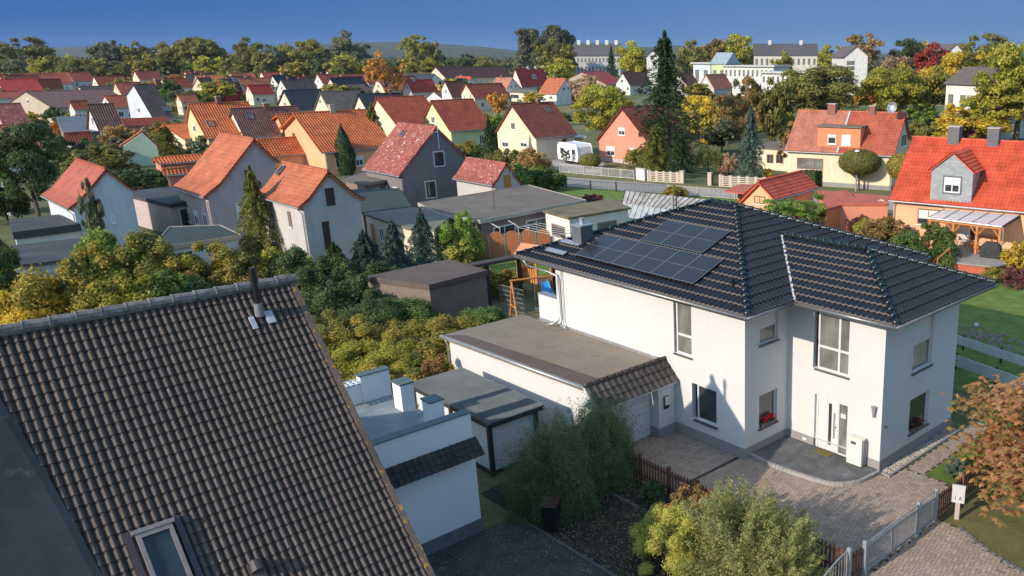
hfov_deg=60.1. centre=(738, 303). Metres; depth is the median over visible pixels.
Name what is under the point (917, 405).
window
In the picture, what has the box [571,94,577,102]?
shrub
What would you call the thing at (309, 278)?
shrub
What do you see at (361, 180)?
outbuilding
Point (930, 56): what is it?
tree
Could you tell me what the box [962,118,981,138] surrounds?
shrub
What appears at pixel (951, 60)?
tree
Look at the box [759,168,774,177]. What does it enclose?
shrub
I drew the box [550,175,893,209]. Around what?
road
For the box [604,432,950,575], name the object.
driveway
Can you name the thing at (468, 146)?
shrub
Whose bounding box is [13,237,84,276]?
shed
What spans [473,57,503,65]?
tree
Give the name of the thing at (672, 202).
vent pipe
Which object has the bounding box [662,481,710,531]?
shrub
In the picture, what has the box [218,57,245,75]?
tree
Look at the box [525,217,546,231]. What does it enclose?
window
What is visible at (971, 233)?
window
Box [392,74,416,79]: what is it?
gabled house
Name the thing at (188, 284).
shrub
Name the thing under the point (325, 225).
window
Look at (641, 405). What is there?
garage door
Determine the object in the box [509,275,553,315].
swing frame
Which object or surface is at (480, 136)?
window
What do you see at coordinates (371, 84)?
gabled house
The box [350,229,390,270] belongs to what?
conifer
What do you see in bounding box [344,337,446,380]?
shrub
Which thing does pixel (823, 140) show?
gabled house
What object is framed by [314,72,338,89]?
gabled house
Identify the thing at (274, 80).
gabled house
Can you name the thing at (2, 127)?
gabled house
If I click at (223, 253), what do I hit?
shrub
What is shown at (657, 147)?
conifer
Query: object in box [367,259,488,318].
garage
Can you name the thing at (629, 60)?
tree
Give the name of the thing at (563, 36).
tree
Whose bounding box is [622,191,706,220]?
greenhouse
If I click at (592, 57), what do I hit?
apartment building
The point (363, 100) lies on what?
gabled house
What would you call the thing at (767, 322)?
window
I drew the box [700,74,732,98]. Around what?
gabled house
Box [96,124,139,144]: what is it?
tree
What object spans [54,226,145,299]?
shrub
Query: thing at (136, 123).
gabled house
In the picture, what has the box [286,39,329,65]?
tree
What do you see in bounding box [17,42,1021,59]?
hills
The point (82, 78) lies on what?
gabled house
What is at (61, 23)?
sky
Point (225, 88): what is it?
tree
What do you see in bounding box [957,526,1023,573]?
kerb stones
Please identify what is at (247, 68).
tree
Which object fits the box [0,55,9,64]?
tree
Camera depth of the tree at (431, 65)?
455.82 m
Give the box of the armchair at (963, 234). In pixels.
[958,227,968,246]
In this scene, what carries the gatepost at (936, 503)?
on the street paving
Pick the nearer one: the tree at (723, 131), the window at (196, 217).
the window at (196, 217)
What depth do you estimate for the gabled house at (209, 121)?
116.29 m
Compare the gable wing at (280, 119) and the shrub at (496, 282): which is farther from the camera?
the gable wing at (280, 119)
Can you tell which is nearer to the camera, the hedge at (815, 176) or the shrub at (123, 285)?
the shrub at (123, 285)
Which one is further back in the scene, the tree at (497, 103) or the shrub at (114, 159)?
the tree at (497, 103)
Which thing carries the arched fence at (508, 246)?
on the garden at (511, 265)
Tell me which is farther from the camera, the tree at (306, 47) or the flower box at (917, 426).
the tree at (306, 47)
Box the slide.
[539,279,552,293]
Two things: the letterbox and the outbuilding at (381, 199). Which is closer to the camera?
the letterbox
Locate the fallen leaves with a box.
[428,471,823,575]
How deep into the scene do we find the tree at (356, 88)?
255.00 m
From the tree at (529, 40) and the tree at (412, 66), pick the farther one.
the tree at (529, 40)
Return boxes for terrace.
[930,243,1023,273]
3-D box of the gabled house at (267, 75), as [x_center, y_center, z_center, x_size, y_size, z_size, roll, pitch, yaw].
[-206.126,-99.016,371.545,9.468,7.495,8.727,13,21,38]
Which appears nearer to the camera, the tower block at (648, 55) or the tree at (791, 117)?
the tree at (791, 117)
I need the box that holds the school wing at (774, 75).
[758,71,812,94]
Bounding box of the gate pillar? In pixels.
[636,167,646,180]
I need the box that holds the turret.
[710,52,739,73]
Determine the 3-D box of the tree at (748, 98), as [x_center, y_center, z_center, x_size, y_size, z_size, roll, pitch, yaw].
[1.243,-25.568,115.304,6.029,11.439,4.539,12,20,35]
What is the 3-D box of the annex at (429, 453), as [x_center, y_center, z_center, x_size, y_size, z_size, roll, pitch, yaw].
[-10.954,4.965,24.769,5.740,3.990,4.480,14,22,40]
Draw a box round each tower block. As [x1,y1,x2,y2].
[645,49,661,87]
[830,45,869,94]
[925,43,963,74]
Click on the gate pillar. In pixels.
(641, 174)
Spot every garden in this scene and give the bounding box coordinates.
[377,251,549,280]
[481,466,831,575]
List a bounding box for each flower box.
[759,413,775,428]
[910,418,924,433]
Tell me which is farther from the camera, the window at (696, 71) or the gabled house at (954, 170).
the window at (696, 71)
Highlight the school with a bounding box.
[721,65,792,95]
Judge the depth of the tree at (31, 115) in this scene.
150.44 m
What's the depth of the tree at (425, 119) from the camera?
125.06 m
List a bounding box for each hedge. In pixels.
[804,169,821,186]
[957,325,1023,352]
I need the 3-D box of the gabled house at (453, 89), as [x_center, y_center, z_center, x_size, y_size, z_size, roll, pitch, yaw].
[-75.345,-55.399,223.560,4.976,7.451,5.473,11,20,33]
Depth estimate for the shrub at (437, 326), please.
38.08 m
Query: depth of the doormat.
30.03 m
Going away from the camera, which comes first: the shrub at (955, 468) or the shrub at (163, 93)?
the shrub at (955, 468)
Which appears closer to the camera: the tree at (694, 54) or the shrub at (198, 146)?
the shrub at (198, 146)
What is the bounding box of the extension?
[508,89,537,101]
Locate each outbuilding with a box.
[131,187,189,232]
[152,153,202,186]
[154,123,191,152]
[161,225,241,266]
[256,136,305,169]
[342,171,386,188]
[351,188,411,235]
[363,207,450,261]
[418,185,585,252]
[817,190,888,232]
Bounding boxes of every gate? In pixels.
[684,173,707,184]
[712,175,718,185]
[824,550,847,575]
[867,504,918,570]
[920,491,935,530]
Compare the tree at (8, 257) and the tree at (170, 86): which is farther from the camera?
the tree at (170, 86)
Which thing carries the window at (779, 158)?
in the annex at (780, 163)
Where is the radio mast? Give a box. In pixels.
[489,176,494,210]
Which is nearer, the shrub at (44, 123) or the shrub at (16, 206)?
the shrub at (16, 206)
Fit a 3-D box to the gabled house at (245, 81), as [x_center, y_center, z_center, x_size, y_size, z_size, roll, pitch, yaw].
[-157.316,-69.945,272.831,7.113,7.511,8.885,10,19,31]
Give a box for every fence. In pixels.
[473,229,549,258]
[550,179,666,192]
[559,163,634,179]
[613,446,852,575]
[647,169,684,183]
[668,184,737,199]
[719,174,765,186]
[851,546,862,575]
[937,437,1018,518]
[955,352,1023,387]
[957,335,1023,365]
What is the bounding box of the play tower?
[513,243,553,299]
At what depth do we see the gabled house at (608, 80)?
317.52 m
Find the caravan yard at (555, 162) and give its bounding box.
[531,159,604,173]
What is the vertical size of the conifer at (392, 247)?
4.542 m
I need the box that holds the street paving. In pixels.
[867,519,1023,575]
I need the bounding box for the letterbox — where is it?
[951,484,965,519]
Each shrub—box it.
[0,186,30,222]
[0,240,136,323]
[0,274,73,324]
[31,120,56,139]
[39,107,65,122]
[48,135,104,170]
[49,122,59,133]
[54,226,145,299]
[59,144,142,173]
[66,267,176,312]
[103,143,121,156]
[104,137,123,149]
[109,229,198,278]
[111,167,168,189]
[126,267,217,300]
[132,251,212,287]
[152,137,176,155]
[158,88,171,100]
[162,238,254,286]
[166,89,191,102]
[170,104,177,112]
[178,269,271,288]
[181,135,210,153]
[188,90,202,98]
[197,90,219,100]
[199,96,213,102]
[205,252,277,287]
[234,246,316,282]
[241,92,246,100]
[268,243,335,292]
[295,252,367,315]
[303,279,361,321]
[311,272,391,316]
[311,309,360,352]
[323,313,431,367]
[325,337,396,378]
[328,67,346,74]
[330,295,427,341]
[338,367,392,394]
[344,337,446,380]
[346,260,400,297]
[362,295,453,331]
[367,363,426,408]
[379,313,482,366]
[393,257,440,268]
[397,353,455,380]
[408,328,456,371]
[436,209,486,258]
[437,235,480,263]
[454,305,511,326]
[455,139,478,155]
[464,144,484,155]
[484,148,518,165]
[488,397,615,532]
[489,268,527,296]
[502,228,550,244]
[511,147,554,170]
[511,163,550,185]
[530,164,567,189]
[551,381,650,496]
[562,113,572,121]
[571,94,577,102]
[579,153,600,167]
[582,193,603,201]
[619,168,630,172]
[628,499,713,575]
[638,478,666,505]
[649,474,824,575]
[660,185,689,196]
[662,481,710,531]
[680,475,757,561]
[695,89,714,99]
[716,152,739,174]
[717,501,835,575]
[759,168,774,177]
[845,214,864,232]
[852,217,888,238]
[856,215,911,242]
[888,221,961,267]
[909,118,939,137]
[928,103,1013,138]
[943,456,970,477]
[955,472,969,484]
[961,438,988,465]
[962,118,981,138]
[979,266,1011,281]
[999,240,1023,269]
[999,265,1023,289]
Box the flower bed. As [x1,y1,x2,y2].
[926,434,1006,489]
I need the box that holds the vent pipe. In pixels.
[671,195,676,208]
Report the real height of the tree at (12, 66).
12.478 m
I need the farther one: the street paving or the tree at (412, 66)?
the tree at (412, 66)
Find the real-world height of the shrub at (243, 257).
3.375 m
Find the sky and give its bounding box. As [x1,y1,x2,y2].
[0,0,1023,52]
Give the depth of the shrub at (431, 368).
33.78 m
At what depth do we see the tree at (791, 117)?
124.00 m
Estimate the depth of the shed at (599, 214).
62.73 m
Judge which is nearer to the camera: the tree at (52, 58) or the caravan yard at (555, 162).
the caravan yard at (555, 162)
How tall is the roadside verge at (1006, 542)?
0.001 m
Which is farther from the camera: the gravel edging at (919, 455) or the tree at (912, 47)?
the tree at (912, 47)
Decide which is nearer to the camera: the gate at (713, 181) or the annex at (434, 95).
the gate at (713, 181)
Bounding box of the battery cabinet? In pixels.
[846,434,866,466]
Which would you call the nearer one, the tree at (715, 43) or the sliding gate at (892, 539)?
the sliding gate at (892, 539)
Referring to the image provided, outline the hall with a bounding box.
[690,62,710,83]
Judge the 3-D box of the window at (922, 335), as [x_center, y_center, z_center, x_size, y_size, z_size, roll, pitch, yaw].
[6.470,1.416,29.546,0.220,2.000,1.420,14,22,40]
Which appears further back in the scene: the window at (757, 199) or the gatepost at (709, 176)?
the gatepost at (709, 176)
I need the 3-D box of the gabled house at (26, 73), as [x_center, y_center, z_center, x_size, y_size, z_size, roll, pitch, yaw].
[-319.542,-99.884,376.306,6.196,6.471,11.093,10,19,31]
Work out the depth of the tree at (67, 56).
431.34 m
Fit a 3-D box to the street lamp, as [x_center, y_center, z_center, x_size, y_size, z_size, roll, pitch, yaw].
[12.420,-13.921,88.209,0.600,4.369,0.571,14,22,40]
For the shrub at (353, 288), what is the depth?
43.14 m
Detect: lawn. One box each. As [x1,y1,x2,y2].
[823,186,891,190]
[953,272,1023,454]
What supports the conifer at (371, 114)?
on the ground at (490, 510)
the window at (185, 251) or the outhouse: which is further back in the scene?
the outhouse
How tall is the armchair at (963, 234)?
1.250 m
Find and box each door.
[178,207,189,225]
[369,222,377,249]
[598,394,650,450]
[815,395,848,457]
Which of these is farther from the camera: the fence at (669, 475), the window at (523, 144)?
the window at (523, 144)
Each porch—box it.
[162,166,187,186]
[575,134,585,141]
[823,190,854,228]
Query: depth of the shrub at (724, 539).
22.45 m
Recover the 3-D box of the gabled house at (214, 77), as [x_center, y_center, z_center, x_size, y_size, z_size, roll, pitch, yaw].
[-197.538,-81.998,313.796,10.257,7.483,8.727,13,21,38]
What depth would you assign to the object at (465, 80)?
312.79 m
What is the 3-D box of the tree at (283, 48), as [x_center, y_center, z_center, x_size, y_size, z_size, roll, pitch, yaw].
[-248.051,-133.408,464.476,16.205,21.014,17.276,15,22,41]
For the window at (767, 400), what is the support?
in the white house at (743, 317)
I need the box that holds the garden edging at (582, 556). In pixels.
[514,486,638,575]
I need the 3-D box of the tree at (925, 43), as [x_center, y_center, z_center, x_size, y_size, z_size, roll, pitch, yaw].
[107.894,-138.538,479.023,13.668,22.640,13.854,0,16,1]
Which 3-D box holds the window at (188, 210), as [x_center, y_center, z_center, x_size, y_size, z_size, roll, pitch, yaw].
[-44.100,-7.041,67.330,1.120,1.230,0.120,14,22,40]
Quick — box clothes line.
[518,223,571,236]
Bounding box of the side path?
[906,422,989,474]
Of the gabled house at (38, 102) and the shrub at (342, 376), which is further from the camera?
the gabled house at (38, 102)
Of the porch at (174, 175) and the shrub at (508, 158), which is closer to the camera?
the porch at (174, 175)
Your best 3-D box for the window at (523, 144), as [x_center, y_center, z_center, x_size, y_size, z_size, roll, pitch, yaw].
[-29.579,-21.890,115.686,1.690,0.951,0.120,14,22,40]
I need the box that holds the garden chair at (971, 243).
[968,236,979,252]
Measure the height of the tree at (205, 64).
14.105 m
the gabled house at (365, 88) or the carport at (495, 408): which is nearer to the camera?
the carport at (495, 408)
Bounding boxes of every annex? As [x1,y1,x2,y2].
[343,366,484,555]
[426,91,441,102]
[757,141,787,171]
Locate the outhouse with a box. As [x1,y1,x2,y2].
[452,157,523,195]
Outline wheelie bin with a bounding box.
[540,495,563,531]
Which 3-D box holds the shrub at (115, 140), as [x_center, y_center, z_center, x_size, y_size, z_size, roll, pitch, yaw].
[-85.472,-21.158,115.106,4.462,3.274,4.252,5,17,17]
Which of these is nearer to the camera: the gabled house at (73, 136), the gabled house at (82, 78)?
the gabled house at (73, 136)
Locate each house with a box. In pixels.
[0,72,24,78]
[0,77,43,92]
[0,91,21,102]
[0,102,29,124]
[0,123,41,172]
[0,267,434,575]
[3,73,40,78]
[9,89,117,122]
[11,73,38,74]
[37,78,63,89]
[38,72,73,89]
[40,157,139,248]
[42,71,74,88]
[63,131,94,147]
[68,70,92,87]
[68,100,88,115]
[77,85,113,90]
[86,103,122,135]
[91,75,126,85]
[101,95,130,117]
[113,82,140,94]
[121,117,170,132]
[125,79,174,121]
[132,70,161,83]
[161,78,191,93]
[171,132,280,239]
[175,93,198,114]
[183,70,204,76]
[183,73,214,83]
[184,96,250,148]
[191,75,214,90]
[192,73,222,85]
[225,74,250,77]
[228,71,255,77]
[229,103,299,138]
[238,76,272,92]
[245,84,274,104]
[259,71,282,81]
[270,73,289,94]
[276,77,317,99]
[276,89,321,111]
[279,104,386,175]
[297,74,317,86]
[313,90,359,110]
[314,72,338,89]
[326,77,369,89]
[336,74,368,85]
[339,73,365,77]
[343,83,372,92]
[353,90,400,110]
[361,122,466,208]
[367,80,375,90]
[372,77,404,95]
[372,95,428,135]
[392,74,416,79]
[402,77,437,97]
[405,73,442,88]
[423,98,492,150]
[431,65,510,82]
[440,80,463,98]
[456,75,476,83]
[460,80,510,110]
[494,99,577,159]
[495,75,521,94]
[513,66,546,89]
[514,198,998,470]
[537,76,571,104]
[568,71,618,88]
[596,104,693,165]
[615,72,651,94]
[671,73,697,96]
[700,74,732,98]
[766,103,910,190]
[889,125,1023,248]
[943,67,1023,138]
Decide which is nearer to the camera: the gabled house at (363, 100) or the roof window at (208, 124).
the roof window at (208, 124)
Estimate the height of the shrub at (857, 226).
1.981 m
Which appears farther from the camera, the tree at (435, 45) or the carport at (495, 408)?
the tree at (435, 45)
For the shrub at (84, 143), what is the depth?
103.30 m
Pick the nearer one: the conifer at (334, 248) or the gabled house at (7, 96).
the conifer at (334, 248)
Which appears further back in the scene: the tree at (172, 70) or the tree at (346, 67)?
the tree at (172, 70)
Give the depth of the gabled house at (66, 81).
336.80 m
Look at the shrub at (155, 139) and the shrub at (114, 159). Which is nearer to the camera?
the shrub at (114, 159)
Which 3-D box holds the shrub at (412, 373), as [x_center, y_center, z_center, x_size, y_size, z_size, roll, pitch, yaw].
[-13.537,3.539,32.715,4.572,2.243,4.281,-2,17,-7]
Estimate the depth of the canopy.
58.46 m
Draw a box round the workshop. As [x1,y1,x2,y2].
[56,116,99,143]
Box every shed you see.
[9,214,81,244]
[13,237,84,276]
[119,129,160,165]
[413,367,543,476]
[543,199,630,241]
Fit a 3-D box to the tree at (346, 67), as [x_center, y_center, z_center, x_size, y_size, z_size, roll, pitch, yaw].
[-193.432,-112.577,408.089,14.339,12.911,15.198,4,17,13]
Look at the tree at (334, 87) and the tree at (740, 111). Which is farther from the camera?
the tree at (334, 87)
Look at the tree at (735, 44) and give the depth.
456.53 m
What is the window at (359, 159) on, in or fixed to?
in the gabled house at (314, 133)
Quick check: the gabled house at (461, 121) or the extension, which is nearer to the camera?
the gabled house at (461, 121)
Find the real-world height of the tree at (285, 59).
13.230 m
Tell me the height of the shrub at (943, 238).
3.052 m
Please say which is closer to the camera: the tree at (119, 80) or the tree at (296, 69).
the tree at (119, 80)
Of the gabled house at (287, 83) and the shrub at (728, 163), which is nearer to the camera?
the shrub at (728, 163)
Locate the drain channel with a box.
[674,457,738,489]
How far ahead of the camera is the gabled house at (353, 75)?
399.14 m
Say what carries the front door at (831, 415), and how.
in the white house at (743, 317)
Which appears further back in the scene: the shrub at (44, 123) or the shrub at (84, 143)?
the shrub at (44, 123)
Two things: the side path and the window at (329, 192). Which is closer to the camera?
the side path
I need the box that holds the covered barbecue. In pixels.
[979,241,1000,258]
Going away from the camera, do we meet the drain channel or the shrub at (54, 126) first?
the drain channel
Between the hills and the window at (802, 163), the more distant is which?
the hills
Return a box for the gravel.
[882,429,957,473]
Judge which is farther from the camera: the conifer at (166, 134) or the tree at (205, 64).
the tree at (205, 64)
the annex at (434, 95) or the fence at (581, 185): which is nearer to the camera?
the fence at (581, 185)
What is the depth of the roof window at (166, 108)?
151.15 m
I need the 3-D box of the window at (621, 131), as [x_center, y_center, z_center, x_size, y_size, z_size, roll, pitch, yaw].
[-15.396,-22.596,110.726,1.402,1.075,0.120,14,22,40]
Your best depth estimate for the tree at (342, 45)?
456.32 m
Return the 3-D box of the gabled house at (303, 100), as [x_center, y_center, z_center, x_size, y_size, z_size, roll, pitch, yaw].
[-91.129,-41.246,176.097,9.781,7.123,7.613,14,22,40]
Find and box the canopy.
[927,208,1020,253]
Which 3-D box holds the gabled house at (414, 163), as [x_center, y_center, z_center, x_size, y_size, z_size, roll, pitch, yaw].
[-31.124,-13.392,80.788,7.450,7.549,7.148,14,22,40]
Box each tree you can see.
[0,41,37,59]
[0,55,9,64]
[0,58,28,73]
[0,119,64,216]
[0,238,24,309]
[2,36,56,59]
[5,52,35,72]
[25,59,56,73]
[26,58,44,69]
[27,113,47,123]
[43,54,61,71]
[54,58,96,76]
[61,54,76,70]
[77,177,105,246]
[84,40,122,63]
[87,59,104,75]
[90,57,126,75]
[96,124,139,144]
[105,77,132,84]
[111,61,131,78]
[116,40,151,66]
[125,54,140,67]
[128,53,162,71]
[137,120,183,138]
[148,46,168,58]
[154,39,191,74]
[157,79,181,92]
[165,65,177,74]
[168,74,182,77]
[174,36,229,62]
[178,58,194,72]
[192,55,222,74]
[197,79,238,98]
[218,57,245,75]
[230,36,263,71]
[241,61,257,76]
[250,44,285,68]
[250,51,277,75]
[275,42,301,61]
[278,57,292,71]
[278,61,310,78]
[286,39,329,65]
[305,53,333,73]
[322,58,356,73]
[322,83,348,90]
[326,29,374,61]
[328,54,358,73]
[343,85,364,92]
[353,57,363,73]
[362,50,405,92]
[362,57,380,71]
[381,61,399,72]
[389,57,410,72]
[397,34,433,63]
[399,57,425,75]
[418,57,443,72]
[420,40,441,61]
[422,118,433,125]
[429,54,451,62]
[443,60,459,66]
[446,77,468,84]
[455,53,476,66]
[472,56,498,64]
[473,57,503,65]
[486,92,508,112]
[489,113,502,136]
[511,27,543,67]
[521,91,546,101]
[533,37,578,76]
[540,24,555,51]
[541,58,575,79]
[550,24,575,62]
[560,149,569,160]
[567,73,598,112]
[569,83,634,131]
[615,39,646,72]
[624,148,643,165]
[676,39,709,73]
[678,95,723,139]
[679,109,721,141]
[684,82,710,95]
[690,148,723,171]
[699,37,726,61]
[701,118,739,152]
[711,91,739,147]
[720,33,753,64]
[720,96,743,114]
[725,74,765,146]
[751,77,793,140]
[762,193,829,222]
[769,50,793,69]
[773,63,863,112]
[776,121,793,157]
[777,106,795,140]
[817,44,839,73]
[838,148,881,189]
[846,32,884,66]
[852,92,876,109]
[854,62,931,111]
[879,55,912,69]
[886,153,905,179]
[887,38,925,68]
[905,64,950,125]
[905,102,939,123]
[913,41,963,74]
[917,50,1000,105]
[922,40,939,58]
[938,372,1023,527]
[958,32,1007,66]
[959,82,1023,127]
[973,39,1023,140]
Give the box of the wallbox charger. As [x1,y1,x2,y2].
[663,395,669,408]
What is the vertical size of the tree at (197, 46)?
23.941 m
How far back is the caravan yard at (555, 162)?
110.61 m
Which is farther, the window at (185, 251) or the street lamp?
the street lamp
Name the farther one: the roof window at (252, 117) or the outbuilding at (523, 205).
the roof window at (252, 117)
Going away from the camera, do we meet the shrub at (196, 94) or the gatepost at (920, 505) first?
the gatepost at (920, 505)
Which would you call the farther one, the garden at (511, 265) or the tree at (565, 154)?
the tree at (565, 154)
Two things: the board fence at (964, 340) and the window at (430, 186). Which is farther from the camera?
the window at (430, 186)
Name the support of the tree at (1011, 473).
on the roadside verge at (1006, 542)
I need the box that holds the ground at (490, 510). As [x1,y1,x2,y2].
[0,60,1023,575]
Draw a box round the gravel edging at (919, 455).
[880,428,961,476]
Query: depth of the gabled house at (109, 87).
257.55 m
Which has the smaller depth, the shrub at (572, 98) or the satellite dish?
the satellite dish
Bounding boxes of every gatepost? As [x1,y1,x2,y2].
[679,170,684,182]
[707,172,712,185]
[846,547,851,575]
[861,540,867,575]
[915,501,921,535]
[933,488,939,521]
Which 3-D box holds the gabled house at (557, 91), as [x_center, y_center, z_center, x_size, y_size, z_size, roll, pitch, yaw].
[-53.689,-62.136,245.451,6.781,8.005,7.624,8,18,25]
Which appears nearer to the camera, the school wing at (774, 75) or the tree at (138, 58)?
the school wing at (774, 75)
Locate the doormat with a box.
[813,448,833,456]
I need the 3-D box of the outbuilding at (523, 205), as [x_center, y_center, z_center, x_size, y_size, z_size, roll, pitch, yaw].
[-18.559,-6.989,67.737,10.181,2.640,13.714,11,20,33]
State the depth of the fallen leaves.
24.60 m
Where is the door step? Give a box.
[750,436,879,486]
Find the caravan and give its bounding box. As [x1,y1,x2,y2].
[557,141,592,163]
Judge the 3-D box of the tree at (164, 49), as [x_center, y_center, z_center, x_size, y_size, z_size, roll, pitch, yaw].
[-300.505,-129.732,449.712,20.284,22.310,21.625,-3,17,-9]
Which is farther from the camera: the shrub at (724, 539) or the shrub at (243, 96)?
the shrub at (243, 96)
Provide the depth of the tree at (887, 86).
161.96 m
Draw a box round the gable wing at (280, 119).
[271,113,291,132]
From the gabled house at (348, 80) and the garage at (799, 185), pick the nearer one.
the garage at (799, 185)
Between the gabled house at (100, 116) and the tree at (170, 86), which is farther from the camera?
the tree at (170, 86)
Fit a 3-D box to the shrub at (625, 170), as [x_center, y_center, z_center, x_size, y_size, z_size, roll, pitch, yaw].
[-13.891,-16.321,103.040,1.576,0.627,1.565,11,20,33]
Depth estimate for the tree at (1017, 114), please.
138.40 m
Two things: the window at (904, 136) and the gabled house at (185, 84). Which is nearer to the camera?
the window at (904, 136)
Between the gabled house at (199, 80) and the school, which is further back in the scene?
the school
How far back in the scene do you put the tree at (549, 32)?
544.09 m
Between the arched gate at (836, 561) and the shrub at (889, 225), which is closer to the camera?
the arched gate at (836, 561)
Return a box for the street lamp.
[855,150,859,190]
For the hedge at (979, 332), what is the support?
on the lawn at (1000, 308)
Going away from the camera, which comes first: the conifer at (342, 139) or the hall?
the conifer at (342, 139)
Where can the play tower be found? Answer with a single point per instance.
(527, 272)
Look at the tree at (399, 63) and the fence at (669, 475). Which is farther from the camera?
the tree at (399, 63)
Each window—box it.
[110,215,116,224]
[162,106,171,111]
[173,249,193,254]
[186,207,191,223]
[193,210,199,224]
[202,213,208,224]
[205,120,215,126]
[235,203,239,219]
[242,168,253,186]
[245,112,254,118]
[275,165,285,174]
[287,211,292,228]
[319,219,332,251]
[322,185,337,207]
[355,156,363,166]
[379,227,383,242]
[417,187,420,196]
[424,180,436,198]
[433,150,445,166]
[479,135,483,144]
[493,223,515,240]
[502,139,508,147]
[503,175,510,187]
[511,94,518,98]
[511,122,515,130]
[520,140,526,147]
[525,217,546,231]
[551,223,565,238]
[597,220,616,229]
[606,146,614,156]
[618,127,624,135]
[673,302,692,359]
[693,385,717,429]
[695,70,698,81]
[753,196,765,205]
[758,389,778,430]
[759,311,779,347]
[766,154,773,163]
[775,154,783,164]
[797,157,822,170]
[814,312,850,379]
[901,133,906,147]
[907,392,929,436]
[911,316,933,375]
[916,208,939,226]
[948,94,953,103]
[969,227,979,241]
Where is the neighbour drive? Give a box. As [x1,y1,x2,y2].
[426,517,608,575]
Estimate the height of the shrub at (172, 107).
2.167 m
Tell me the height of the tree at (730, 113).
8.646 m
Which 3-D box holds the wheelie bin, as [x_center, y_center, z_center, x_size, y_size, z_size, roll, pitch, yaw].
[-5.611,6.358,25.276,0.493,1.021,0.587,2,17,7]
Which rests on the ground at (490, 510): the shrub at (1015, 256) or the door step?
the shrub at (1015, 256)
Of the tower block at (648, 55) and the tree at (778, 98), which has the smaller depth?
the tree at (778, 98)
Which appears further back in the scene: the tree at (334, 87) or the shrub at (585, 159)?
the tree at (334, 87)
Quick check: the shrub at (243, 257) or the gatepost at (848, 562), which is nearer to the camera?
the gatepost at (848, 562)
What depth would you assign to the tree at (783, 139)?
99.96 m
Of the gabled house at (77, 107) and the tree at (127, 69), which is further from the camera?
the tree at (127, 69)
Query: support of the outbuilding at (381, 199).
on the ground at (490, 510)
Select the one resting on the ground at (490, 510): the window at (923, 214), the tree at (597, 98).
the tree at (597, 98)
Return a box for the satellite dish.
[887,102,896,112]
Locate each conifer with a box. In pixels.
[155,126,183,155]
[236,165,283,265]
[324,241,349,287]
[334,123,355,175]
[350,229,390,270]
[366,102,385,134]
[380,219,419,266]
[407,209,447,263]
[480,117,501,159]
[605,46,617,77]
[623,30,717,167]
[630,125,676,176]
[665,134,698,178]
[732,104,767,180]
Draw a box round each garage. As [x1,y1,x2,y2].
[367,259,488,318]
[439,314,678,450]
[737,170,818,218]
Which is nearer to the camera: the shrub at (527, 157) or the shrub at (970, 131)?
the shrub at (527, 157)
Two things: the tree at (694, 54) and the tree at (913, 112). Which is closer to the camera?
the tree at (913, 112)
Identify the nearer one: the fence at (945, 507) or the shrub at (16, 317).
the fence at (945, 507)
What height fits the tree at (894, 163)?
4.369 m
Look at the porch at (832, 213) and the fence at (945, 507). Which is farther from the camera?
the porch at (832, 213)
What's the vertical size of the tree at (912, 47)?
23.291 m
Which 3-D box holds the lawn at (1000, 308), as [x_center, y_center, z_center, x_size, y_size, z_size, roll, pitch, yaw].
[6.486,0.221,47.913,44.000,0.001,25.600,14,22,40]
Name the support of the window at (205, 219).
in the gabled house at (208, 188)
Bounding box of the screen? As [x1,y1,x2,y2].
[499,284,524,315]
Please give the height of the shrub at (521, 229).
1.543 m
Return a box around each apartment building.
[573,40,623,77]
[753,40,817,70]
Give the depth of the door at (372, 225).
61.56 m
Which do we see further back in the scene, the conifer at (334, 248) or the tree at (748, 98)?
the tree at (748, 98)
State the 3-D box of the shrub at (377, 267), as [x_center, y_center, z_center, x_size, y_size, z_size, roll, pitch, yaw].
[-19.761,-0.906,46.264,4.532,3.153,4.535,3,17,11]
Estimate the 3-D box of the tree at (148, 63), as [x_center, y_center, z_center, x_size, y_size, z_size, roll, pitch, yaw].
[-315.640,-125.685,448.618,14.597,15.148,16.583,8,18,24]
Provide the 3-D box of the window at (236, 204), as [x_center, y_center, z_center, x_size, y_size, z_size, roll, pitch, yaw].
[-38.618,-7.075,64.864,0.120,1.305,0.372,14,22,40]
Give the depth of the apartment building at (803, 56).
431.08 m
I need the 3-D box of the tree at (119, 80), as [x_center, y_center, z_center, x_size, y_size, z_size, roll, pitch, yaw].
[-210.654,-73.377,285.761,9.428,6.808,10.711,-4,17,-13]
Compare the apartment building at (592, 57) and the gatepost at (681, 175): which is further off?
the apartment building at (592, 57)
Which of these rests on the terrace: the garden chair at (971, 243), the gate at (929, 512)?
the garden chair at (971, 243)
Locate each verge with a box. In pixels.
[513,171,730,188]
[547,187,737,201]
[939,470,1023,570]
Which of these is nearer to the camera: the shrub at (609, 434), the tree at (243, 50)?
the shrub at (609, 434)
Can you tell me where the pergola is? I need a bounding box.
[467,254,555,305]
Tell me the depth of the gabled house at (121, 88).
251.65 m
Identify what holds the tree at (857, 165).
on the ground at (490, 510)

